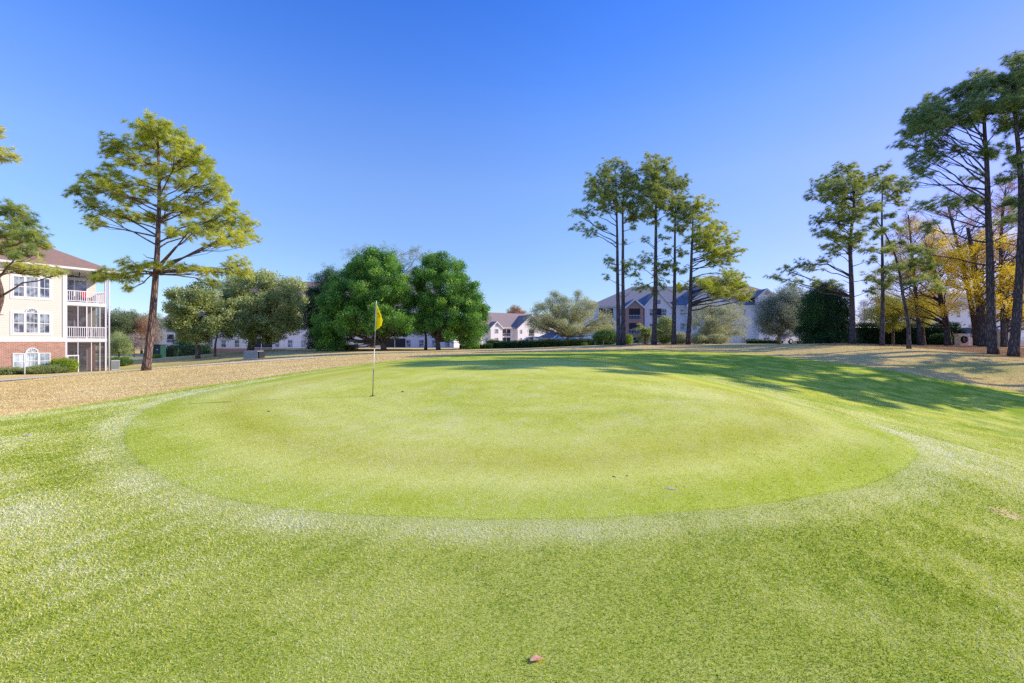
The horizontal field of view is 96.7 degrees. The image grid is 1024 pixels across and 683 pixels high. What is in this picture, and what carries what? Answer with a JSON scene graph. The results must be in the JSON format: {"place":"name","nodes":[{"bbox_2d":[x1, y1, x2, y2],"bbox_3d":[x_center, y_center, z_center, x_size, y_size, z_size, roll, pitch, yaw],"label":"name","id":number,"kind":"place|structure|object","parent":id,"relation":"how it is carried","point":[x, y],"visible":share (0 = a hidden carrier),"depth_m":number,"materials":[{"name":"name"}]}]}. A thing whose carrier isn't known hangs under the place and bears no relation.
{"place":"outdoors","nodes":[
{"label":"outdoors","id":0,"kind":"place"},
{"bbox_2d":[0,357,316,380],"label":"path","id":1,"kind":"structure","parent":0,"point":[152,368],"depth_m":29.47,"materials":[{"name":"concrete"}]},
{"bbox_2d":[0,343,1023,519],"bbox_3d":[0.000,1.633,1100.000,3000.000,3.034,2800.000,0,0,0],"label":"ground","id":2,"kind":"structure","parent":0,"point":[292,354],"depth_m":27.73,"materials":[{"name":"plant"}]},
{"bbox_2d":[0,365,32,374],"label":"hedge","id":3,"kind":"object","parent":2,"relation":"on","point":[13,371],"visible":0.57,"depth_m":33.48,"materials":[{"name":"green plant"}]},
{"bbox_2d":[0,124,69,314],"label":"pine tree","id":4,"kind":"object","parent":2,"relation":"on","point":[10,210],"visible":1,"depth_m":21.18,"materials":[{"name":"green plant"}]},
{"bbox_2d":[19,364,70,373],"bbox_3d":[-35.382,2.137,34.566,2.839,0.879,2.825,0,0,0],"label":"shrub","id":5,"kind":"object","parent":2,"relation":"on","point":[54,369],"visible":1,"depth_m":34.05,"materials":[{"name":"green plant"}]},
{"bbox_2d":[0,231,120,371],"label":"apartment building","id":6,"kind":"structure","parent":2,"relation":"on","point":[44,321],"depth_m":36.29,"materials":[{"name":"beige paint"}]},
{"bbox_2d":[12,353,24,368],"bbox_3d":[-37.284,1.521,34.410,0.046,1.290,0.658,0,0,30],"label":"window","id":7,"kind":"structure","parent":6,"relation":"in","point":[18,359],"depth_m":34.40,"materials":[{"name":"white glass"}]},
{"bbox_2d":[12,312,24,333],"bbox_3d":[-37.301,-1.400,34.420,0.046,1.582,0.658,0,0,30],"label":"window","id":8,"kind":"structure","parent":6,"relation":"in","point":[18,319],"depth_m":34.42,"materials":[{"name":"white glass"}]},
{"bbox_2d":[12,275,24,296],"bbox_3d":[-37.301,-4.163,34.420,0.046,1.607,0.658,0,0,30],"label":"window","id":9,"kind":"structure","parent":6,"relation":"in","point":[19,291],"depth_m":34.42,"materials":[{"name":"white glass"}]},
{"bbox_2d":[25,348,38,366],"bbox_3d":[-36.929,1.322,35.016,0.056,1.688,0.744,0,0,30],"label":"window","id":10,"kind":"structure","parent":6,"relation":"in","point":[31,354],"depth_m":35.00,"materials":[{"name":"white glass"}]},
{"bbox_2d":[25,308,38,333],"bbox_3d":[-36.944,-1.599,35.034,0.056,1.981,0.744,0,0,30],"label":"window","id":11,"kind":"structure","parent":6,"relation":"in","point":[31,314],"depth_m":35.02,"materials":[{"name":"white glass"}]},
{"bbox_2d":[25,276,38,297],"bbox_3d":[-36.944,-4.183,35.034,0.056,1.647,0.744,0,0,30],"label":"window","id":12,"kind":"structure","parent":6,"relation":"in","point":[31,289],"depth_m":35.02,"materials":[{"name":"white glass"}]},
{"bbox_2d":[39,353,50,364],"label":"window","id":13,"kind":"structure","parent":6,"relation":"in","point":[44,358],"depth_m":35.62,"materials":[{"name":"white glass"}]},
{"bbox_2d":[39,313,50,333],"bbox_3d":[-36.599,-1.400,35.641,0.046,1.582,0.658,0,0,30],"label":"window","id":14,"kind":"structure","parent":6,"relation":"in","point":[44,319],"depth_m":35.63,"materials":[{"name":"white glass"}]},
{"bbox_2d":[39,278,50,298],"bbox_3d":[-36.599,-4.163,35.641,0.046,1.607,0.658,0,0,30],"label":"window","id":15,"kind":"structure","parent":6,"relation":"in","point":[44,285],"depth_m":35.69,"materials":[{"name":"white glass"}]},
{"bbox_2d":[67,279,87,302],"bbox_3d":[-37.101,-4.265,38.581,0.046,2.030,1.700,0,0,30],"label":"balcony door","id":16,"kind":"structure","parent":6,"relation":"in","point":[72,284],"depth_m":38.71,"materials":[{"name":"white paint"}]},
{"bbox_2d":[67,274,87,279],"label":"transom window","id":17,"kind":"structure","parent":6,"relation":"in","point":[68,276],"depth_m":38.74,"materials":[{"name":"grey glass"}]},
{"bbox_2d":[47,357,79,372],"bbox_3d":[-35.222,1.881,35.799,2.117,1.411,1.908,0,0,0],"label":"shrub","id":18,"kind":"object","parent":2,"relation":"on","point":[72,364],"visible":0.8,"depth_m":35.53,"materials":[{"name":"green plant"}]},
{"bbox_2d":[110,360,119,369],"bbox_3d":[-34.593,2.091,39.573,0.615,0.950,0.600,0,0,30],"label":"air conditioner","id":19,"kind":"object","parent":2,"relation":"on","point":[114,364],"visible":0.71,"depth_m":39.38,"materials":[{"name":"white metal"}]},
{"bbox_2d":[107,356,133,365],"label":"shrub","id":20,"kind":"object","parent":2,"relation":"on","point":[125,361],"visible":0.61,"depth_m":43.78,"materials":[{"name":"green plant"}]},
{"bbox_2d":[107,331,134,356],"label":"background tree","id":21,"kind":"object","parent":2,"relation":"on","point":[120,345],"visible":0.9,"depth_m":69.24,"materials":[{"name":"green plant"}]},
{"bbox_2d":[107,307,137,350],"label":"background tree","id":22,"kind":"object","parent":2,"relation":"on","point":[116,324],"visible":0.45,"depth_m":90.95,"materials":[{"name":"green plant"}]},
{"bbox_2d":[119,309,148,351],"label":"background tree","id":23,"kind":"object","parent":2,"relation":"on","point":[136,315],"visible":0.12,"depth_m":96.57,"materials":[{"name":"green plant"}]},
{"bbox_2d":[128,332,144,356],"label":"bare tree","id":24,"kind":"object","parent":2,"relation":"on","point":[137,343],"visible":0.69,"depth_m":77.67,"materials":[{"name":"grey plant"}]},
{"bbox_2d":[132,315,157,353],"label":"background tree","id":25,"kind":"object","parent":2,"relation":"on","point":[142,324],"visible":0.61,"depth_m":93.14,"materials":[{"name":"brown plant"}]},
{"bbox_2d":[143,319,166,344],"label":"bare tree","id":26,"kind":"object","parent":2,"relation":"on","point":[157,341],"visible":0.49,"depth_m":73.86,"materials":[{"name":"grey plant"}]},
{"bbox_2d":[144,313,170,339],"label":"background tree","id":27,"kind":"object","parent":2,"relation":"on","point":[159,321],"visible":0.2,"depth_m":103.83,"materials":[{"name":"grey plant"}]},
{"bbox_2d":[152,354,162,357],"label":"shrub","id":28,"kind":"object","parent":2,"relation":"on","point":[156,355],"visible":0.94,"depth_m":55.95,"materials":[{"name":"green plant"}]},
{"bbox_2d":[152,345,165,357],"bbox_3d":[-45.257,1.297,58.000,1.720,1.820,1.120,0,0,-3],"label":"utility box","id":29,"kind":"object","parent":2,"relation":"on","point":[159,349],"visible":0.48,"depth_m":57.55,"materials":[{"name":"green metal"}]},
{"bbox_2d":[60,107,262,370],"bbox_3d":[-20.075,-5.901,26.339,12.290,15.485,7.057,0,0,0],"label":"pine tree","id":30,"kind":"object","parent":2,"relation":"on","point":[150,129],"visible":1,"depth_m":25.44,"materials":[{"name":"green plant"}]},
{"bbox_2d":[160,313,203,345],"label":"apartment building","id":31,"kind":"structure","parent":2,"relation":"on","point":[169,334],"depth_m":120.34,"materials":[{"name":"grey"}]},
{"bbox_2d":[171,333,202,345],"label":"background tree","id":32,"kind":"object","parent":2,"relation":"on","point":[180,343],"visible":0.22,"depth_m":79.21,"materials":[{"name":"green plant"}]},
{"bbox_2d":[166,344,211,356],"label":"hedge","id":33,"kind":"object","parent":2,"relation":"on","point":[178,350],"visible":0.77,"depth_m":66.09,"materials":[{"name":"green plant"}]},
{"bbox_2d":[160,275,234,358],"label":"oak tree","id":34,"kind":"object","parent":2,"relation":"on","point":[182,309],"visible":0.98,"depth_m":46.60,"materials":[{"name":"green plant"}]},
{"bbox_2d":[203,296,249,356],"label":"oak tree","id":35,"kind":"object","parent":2,"relation":"on","point":[233,306],"visible":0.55,"depth_m":48.10,"materials":[{"name":"green plant"}]},
{"bbox_2d":[243,351,264,359],"bbox_3d":[-23.803,1.289,42.001,1.522,0.870,1.000,0,0,4],"label":"transformer box","id":36,"kind":"object","parent":2,"relation":"on","point":[253,354],"visible":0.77,"depth_m":41.56,"materials":[{"name":"metal"}]},
{"bbox_2d":[217,267,309,350],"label":"oak tree","id":37,"kind":"object","parent":2,"relation":"on","point":[272,318],"visible":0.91,"depth_m":51.76,"materials":[{"name":"green plant"}]},
{"bbox_2d":[300,264,349,348],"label":"holly tree","id":38,"kind":"object","parent":2,"relation":"on","point":[310,307],"visible":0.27,"depth_m":56.22,"materials":[{"name":"green plant"}]},
{"bbox_2d":[204,282,458,353],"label":"apartment building","id":39,"kind":"structure","parent":2,"relation":"on","point":[224,345],"depth_m":84.61,"materials":[{"name":"white"}]},
{"bbox_2d":[221,340,226,347],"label":"window","id":40,"kind":"structure","parent":39,"relation":"in","point":[223,342],"depth_m":84.11,"materials":[{"name":"white glass"}]},
{"bbox_2d":[234,340,239,347],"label":"window","id":41,"kind":"structure","parent":39,"relation":"in","point":[236,342],"depth_m":84.19,"materials":[{"name":"white glass"}]},
{"bbox_2d":[274,341,279,347],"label":"window","id":42,"kind":"structure","parent":39,"relation":"in","point":[277,345],"depth_m":84.44,"materials":[{"name":"white glass"}]},
{"bbox_2d":[287,340,292,347],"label":"window","id":43,"kind":"structure","parent":39,"relation":"in","point":[289,342],"depth_m":84.52,"materials":[{"name":"glass"}]},
{"bbox_2d":[301,340,305,347],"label":"window","id":44,"kind":"structure","parent":39,"relation":"in","point":[303,343],"depth_m":84.60,"materials":[{"name":"white glass"}]},
{"bbox_2d":[406,340,410,347],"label":"window","id":45,"kind":"structure","parent":39,"relation":"in","point":[408,342],"depth_m":85.29,"materials":[{"name":"white glass"}]},
{"bbox_2d":[419,340,423,347],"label":"window","id":46,"kind":"structure","parent":39,"relation":"in","point":[421,342],"depth_m":85.37,"materials":[{"name":"white glass"}]},
{"bbox_2d":[343,344,357,349],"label":"shrub","id":47,"kind":"object","parent":2,"relation":"on","point":[350,348],"visible":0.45,"depth_m":51.66,"materials":[{"name":"green plant"}]},
{"bbox_2d":[306,244,421,350],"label":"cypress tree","id":48,"kind":"object","parent":2,"relation":"on","point":[335,321],"visible":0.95,"depth_m":48.24,"materials":[{"name":"green plant"}]},
{"bbox_2d":[303,240,433,347],"bbox_3d":[-20.381,-6.947,66.203,21.677,16.108,17.118,0,0,0],"label":"grey tree","id":49,"kind":"object","parent":2,"relation":"on","point":[415,250],"visible":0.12,"depth_m":64.29,"materials":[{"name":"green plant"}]},
{"bbox_2d":[416,316,436,349],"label":"oak tree","id":50,"kind":"object","parent":2,"relation":"on","point":[425,345],"visible":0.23,"depth_m":52.84,"materials":[{"name":"plant"}]},
{"bbox_2d":[409,249,490,349],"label":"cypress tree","id":51,"kind":"object","parent":2,"relation":"on","point":[456,300],"visible":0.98,"depth_m":50.52,"materials":[{"name":"green plant"}]},
{"bbox_2d":[458,343,492,348],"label":"hedge","id":52,"kind":"object","parent":2,"relation":"on","point":[485,346],"visible":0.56,"depth_m":57.07,"materials":[{"name":"green plant"}]},
{"bbox_2d":[466,312,555,343],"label":"apartment building","id":53,"kind":"structure","parent":2,"relation":"on","point":[504,327],"depth_m":155.61,"materials":[{"name":"white"}]},
{"bbox_2d":[0,350,1023,682],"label":"fairway grass","id":54,"kind":"structure","parent":2,"relation":"on","point":[854,382],"depth_m":2.95,"materials":[{"name":"green plant"}]},
{"bbox_2d":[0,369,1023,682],"bbox_3d":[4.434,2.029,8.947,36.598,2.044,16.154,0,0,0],"label":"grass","id":55,"kind":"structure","parent":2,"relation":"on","point":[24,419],"depth_m":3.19,"materials":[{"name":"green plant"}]},
{"bbox_2d":[507,304,526,313],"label":"background tree","id":56,"kind":"object","parent":2,"relation":"on","point":[516,310],"visible":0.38,"depth_m":183.81,"materials":[{"name":"brown plant"}]},
{"bbox_2d":[123,358,919,519],"bbox_3d":[-0.397,1.248,12.749,15.751,0.937,18.004,0,0,0],"label":"putting green","id":57,"kind":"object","parent":2,"relation":"on","point":[529,368],"visible":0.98,"depth_m":6.48,"materials":[{"name":"green plant"}]},
{"bbox_2d":[372,301,382,395],"bbox_3d":[-3.014,0.206,10.206,0.239,2.227,0.068,0,0,10],"label":"golf flag","id":58,"kind":"object","parent":57,"relation":"in","point":[378,320],"visible":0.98,"depth_m":10.19,"materials":[{"name":"fabric"}]},
{"bbox_2d":[122,376,918,519],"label":"fine turf","id":59,"kind":"structure","parent":57,"relation":"on","point":[462,459],"depth_m":6.20,"materials":[{"name":"green plant"}]},
{"bbox_2d":[530,655,542,661],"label":"fallen leaf","id":60,"kind":"object","parent":2,"relation":"on","point":[534,657],"visible":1,"depth_m":2.21,"materials":[{"name":"pink plant"}]},
{"bbox_2d":[485,338,597,347],"bbox_3d":[4.119,0.252,58.519,15.518,1.653,1.876,0,0,12],"label":"hedge","id":61,"kind":"object","parent":2,"relation":"on","point":[523,343],"visible":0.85,"depth_m":58.16,"materials":[{"name":"green plant"}]},
{"bbox_2d":[539,331,556,339],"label":"garage building","id":62,"kind":"structure","parent":2,"relation":"on","point":[546,336],"depth_m":108.71,"materials":[{"name":"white paint"}]},
{"bbox_2d":[524,289,615,340],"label":"ornamental tree","id":63,"kind":"object","parent":2,"relation":"on","point":[561,325],"visible":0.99,"depth_m":56.79,"materials":[{"name":"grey plant"}]},
{"bbox_2d":[568,155,628,344],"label":"pine tree","id":64,"kind":"object","parent":2,"relation":"on","point":[605,195],"visible":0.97,"depth_m":41.84,"materials":[{"name":"green plant"}]},
{"bbox_2d":[591,329,615,344],"bbox_3d":[10.260,-0.421,50.039,3.048,2.126,3.044,0,0,0],"label":"shrub","id":65,"kind":"object","parent":2,"relation":"on","point":[609,336],"visible":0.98,"depth_m":49.22,"materials":[{"name":"green plant"}]},
{"bbox_2d":[626,334,633,343],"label":"shrub","id":66,"kind":"object","parent":2,"relation":"on","point":[629,339],"visible":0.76,"depth_m":47.72,"materials":[{"name":"green plant"}]},
{"bbox_2d":[618,160,653,344],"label":"pine tree","id":67,"kind":"object","parent":2,"relation":"on","point":[632,179],"visible":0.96,"depth_m":41.81,"materials":[{"name":"green plant"}]},
{"bbox_2d":[632,323,660,343],"bbox_3d":[14.818,-0.710,49.868,3.237,2.627,3.475,0,0,39],"label":"shrub","id":68,"kind":"object","parent":2,"relation":"on","point":[646,333],"visible":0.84,"depth_m":49.83,"materials":[{"name":"green plant"}]},
{"bbox_2d":[631,150,694,344],"bbox_3d":[13.994,-8.763,41.830,5.916,18.395,5.757,0,0,0],"label":"pine tree","id":69,"kind":"object","parent":2,"relation":"on","point":[655,184],"visible":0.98,"depth_m":41.58,"materials":[{"name":"green plant"}]},
{"bbox_2d":[657,315,677,343],"bbox_3d":[17.482,-1.284,52.037,2.673,3.471,2.637,0,0,-32],"label":"shrub","id":70,"kind":"object","parent":2,"relation":"on","point":[663,325],"visible":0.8,"depth_m":51.46,"materials":[{"name":"green plant"}]},
{"bbox_2d":[658,196,699,344],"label":"pine tree","id":71,"kind":"object","parent":2,"relation":"on","point":[682,208],"visible":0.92,"depth_m":41.84,"materials":[{"name":"green plant"}]},
{"bbox_2d":[676,332,685,343],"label":"shrub","id":72,"kind":"object","parent":2,"relation":"on","point":[682,336],"visible":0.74,"depth_m":50.59,"materials":[{"name":"green plant"}]},
{"bbox_2d":[578,275,790,343],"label":"apartment building","id":73,"kind":"structure","parent":2,"relation":"on","point":[638,308],"depth_m":91.44,"materials":[{"name":"grey"}]},
{"bbox_2d":[680,323,684,329],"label":"window","id":74,"kind":"structure","parent":73,"relation":"in","point":[682,325],"depth_m":91.68,"materials":[{"name":"grey glass"}]},
{"bbox_2d":[691,334,708,343],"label":"shrub","id":75,"kind":"object","parent":2,"relation":"on","point":[700,339],"visible":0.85,"depth_m":56.43,"materials":[{"name":"green plant"}]},
{"bbox_2d":[672,193,756,344],"bbox_3d":[19.145,-6.641,41.911,7.615,14.163,6.262,0,0,-7],"label":"pine tree","id":76,"kind":"object","parent":2,"relation":"on","point":[708,248],"visible":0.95,"depth_m":41.54,"materials":[{"name":"green plant"}]},
{"bbox_2d":[706,333,730,343],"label":"shrub","id":77,"kind":"object","parent":2,"relation":"on","point":[721,338],"visible":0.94,"depth_m":56.35,"materials":[{"name":"green plant"}]},
{"bbox_2d":[685,297,752,343],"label":"oak tree","id":78,"kind":"object","parent":2,"relation":"on","point":[714,320],"visible":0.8,"depth_m":58.89,"materials":[{"name":"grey plant"}]},
{"bbox_2d":[746,338,781,343],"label":"hedge","id":79,"kind":"object","parent":2,"relation":"on","point":[754,341],"visible":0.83,"depth_m":60.85,"materials":[{"name":"green plant"}]},
{"bbox_2d":[751,282,807,343],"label":"oak tree","id":80,"kind":"object","parent":2,"relation":"on","point":[772,318],"visible":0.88,"depth_m":48.86,"materials":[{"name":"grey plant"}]},
{"bbox_2d":[775,333,799,343],"bbox_3d":[38.460,-0.463,61.998,4.620,1.515,1.839,0,0,-12],"label":"parked car","id":81,"kind":"object","parent":2,"relation":"on","point":[791,340],"visible":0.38,"depth_m":60.96,"materials":[{"name":"white metal"}]},
{"bbox_2d":[789,279,863,343],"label":"holly tree","id":82,"kind":"object","parent":2,"relation":"on","point":[824,318],"visible":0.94,"depth_m":38.79,"materials":[{"name":"green plant"}]},
{"bbox_2d":[762,158,893,343],"bbox_3d":[25.474,-7.143,35.753,10.876,14.953,4.583,0,0,-20],"label":"pine tree","id":83,"kind":"object","parent":2,"relation":"on","point":[858,184],"visible":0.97,"depth_m":35.66,"materials":[{"name":"green plant"}]},
{"bbox_2d":[855,296,876,327],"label":"bare tree","id":84,"kind":"object","parent":2,"relation":"on","point":[867,303],"visible":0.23,"depth_m":51.99,"materials":[{"name":"grey plant"}]},
{"bbox_2d":[856,290,914,344],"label":"autumn tree","id":85,"kind":"object","parent":2,"relation":"on","point":[892,323],"visible":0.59,"depth_m":45.31,"materials":[{"name":"plant"}]},
{"bbox_2d":[856,172,915,345],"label":"pine tree","id":86,"kind":"object","parent":2,"relation":"on","point":[884,186],"visible":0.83,"depth_m":33.92,"materials":[{"name":"green plant"}]},
{"bbox_2d":[865,199,948,348],"bbox_3d":[26.279,-4.394,30.032,5.369,10.033,2.483,0,0,0],"label":"pine tree","id":87,"kind":"object","parent":2,"relation":"on","point":[930,263],"visible":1,"depth_m":29.91,"materials":[{"name":"green plant"}]},
{"bbox_2d":[855,321,965,344],"bbox_3d":[41.405,-0.789,48.002,9.808,2.799,2.688,0,0,12],"label":"hedge","id":88,"kind":"object","parent":2,"relation":"on","point":[870,333],"visible":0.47,"depth_m":47.45,"materials":[{"name":"green plant"}]},
{"bbox_2d":[883,205,942,344],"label":"bare tree","id":89,"kind":"object","parent":2,"relation":"on","point":[918,320],"visible":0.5,"depth_m":38.85,"materials":[{"name":"plant"}]},
{"bbox_2d":[900,294,940,344],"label":"autumn tree","id":90,"kind":"object","parent":2,"relation":"on","point":[923,325],"visible":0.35,"depth_m":43.55,"materials":[{"name":"yellow plant"}]},
{"bbox_2d":[864,216,980,345],"bbox_3d":[36.428,-5.280,39.917,11.933,11.684,6.604,0,0,-14],"label":"autumn tree","id":91,"kind":"object","parent":2,"relation":"on","point":[942,308],"visible":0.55,"depth_m":39.53,"materials":[{"name":"yellow plant"}]},
{"bbox_2d":[928,333,953,344],"bbox_3d":[42.480,-0.171,44.993,2.110,1.423,1.942,0,0,0],"label":"shrub","id":92,"kind":"object","parent":2,"relation":"on","point":[936,339],"visible":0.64,"depth_m":44.78,"materials":[{"name":"green plant"}]},
{"bbox_2d":[878,293,1023,340],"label":"apartment building","id":93,"kind":"structure","parent":2,"relation":"on","point":[963,318],"depth_m":97.30,"materials":[{"name":"grey"}]},
{"bbox_2d":[884,66,1023,354],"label":"pine tree","id":94,"kind":"object","parent":2,"relation":"on","point":[938,119],"visible":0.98,"depth_m":28.80,"materials":[{"name":"green plant"}]},
{"bbox_2d":[953,334,972,344],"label":"entrance wall","id":95,"kind":"structure","parent":2,"relation":"on","point":[957,339],"depth_m":42.83,"materials":[{"name":"white paint"}]},
{"bbox_2d":[961,336,967,342],"bbox_3d":[42.442,-0.187,42.661,0.694,0.694,0.295,0,0,-6],"label":"wreath","id":96,"kind":"object","parent":95,"relation":"attached to","point":[965,341],"visible":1,"depth_m":42.64,"materials":[{"name":"green plant"}]},
{"bbox_2d":[917,175,1016,345],"bbox_3d":[42.538,-7.453,42.402,14.399,15.911,6.030,0,0,-26],"label":"bare tree","id":97,"kind":"object","parent":2,"relation":"on","point":[972,317],"visible":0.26,"depth_m":41.89,"materials":[{"name":"orange plant"}]},
{"bbox_2d":[961,327,999,336],"bbox_3d":[47.990,-0.571,46.001,4.670,1.815,1.839,0,0,-4],"label":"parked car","id":98,"kind":"object","parent":2,"relation":"on","point":[967,330],"visible":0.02,"depth_m":45.74,"materials":[{"name":"white metal"}]},
{"bbox_2d":[944,215,1023,346],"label":"autumn tree","id":99,"kind":"object","parent":2,"relation":"on","point":[975,272],"visible":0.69,"depth_m":36.53,"materials":[{"name":"yellow plant"}]},
{"bbox_2d":[975,169,1017,346],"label":"bare tree","id":100,"kind":"object","parent":2,"relation":"on","point":[1003,332],"visible":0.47,"depth_m":35.89,"materials":[{"name":"orange plant"}]},
{"bbox_2d":[989,48,1023,356],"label":"pine tree","id":101,"kind":"object","parent":2,"relation":"on","point":[1014,103],"visible":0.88,"depth_m":27.89,"materials":[{"name":"green plant"}]},
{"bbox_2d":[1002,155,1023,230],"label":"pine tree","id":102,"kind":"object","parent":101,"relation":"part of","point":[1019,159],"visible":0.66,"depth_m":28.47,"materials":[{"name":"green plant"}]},
{"bbox_2d":[995,257,1023,342],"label":"autumn tree","id":103,"kind":"object","parent":2,"relation":"on","point":[1008,320],"visible":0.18,"depth_m":37.84,"materials":[{"name":"yellow plant"}]},
{"bbox_2d":[997,332,1023,345],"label":"entrance wall","id":104,"kind":"structure","parent":2,"relation":"on","point":[1021,341],"depth_m":41.01,"materials":[{"name":"white paint"}]},
{"bbox_2d":[0,0,1023,327],"label":"sky","id":105,"kind":"structure","parent":0,"point":[472,130],"materials":[{"name":"blue"}]},
{"bbox_2d":[524,336,542,341],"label":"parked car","id":106,"kind":"object","parent":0,"point":[533,338],"visible":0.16,"depth_m":65.24,"materials":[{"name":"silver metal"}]},
{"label":"parking lot","id":107,"kind":"structure","parent":0,"visible":0},
{"bbox_2d":[549,334,577,340],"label":"parked car","id":108,"kind":"object","parent":107,"relation":"on","point":[556,337],"visible":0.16,"depth_m":69.16,"materials":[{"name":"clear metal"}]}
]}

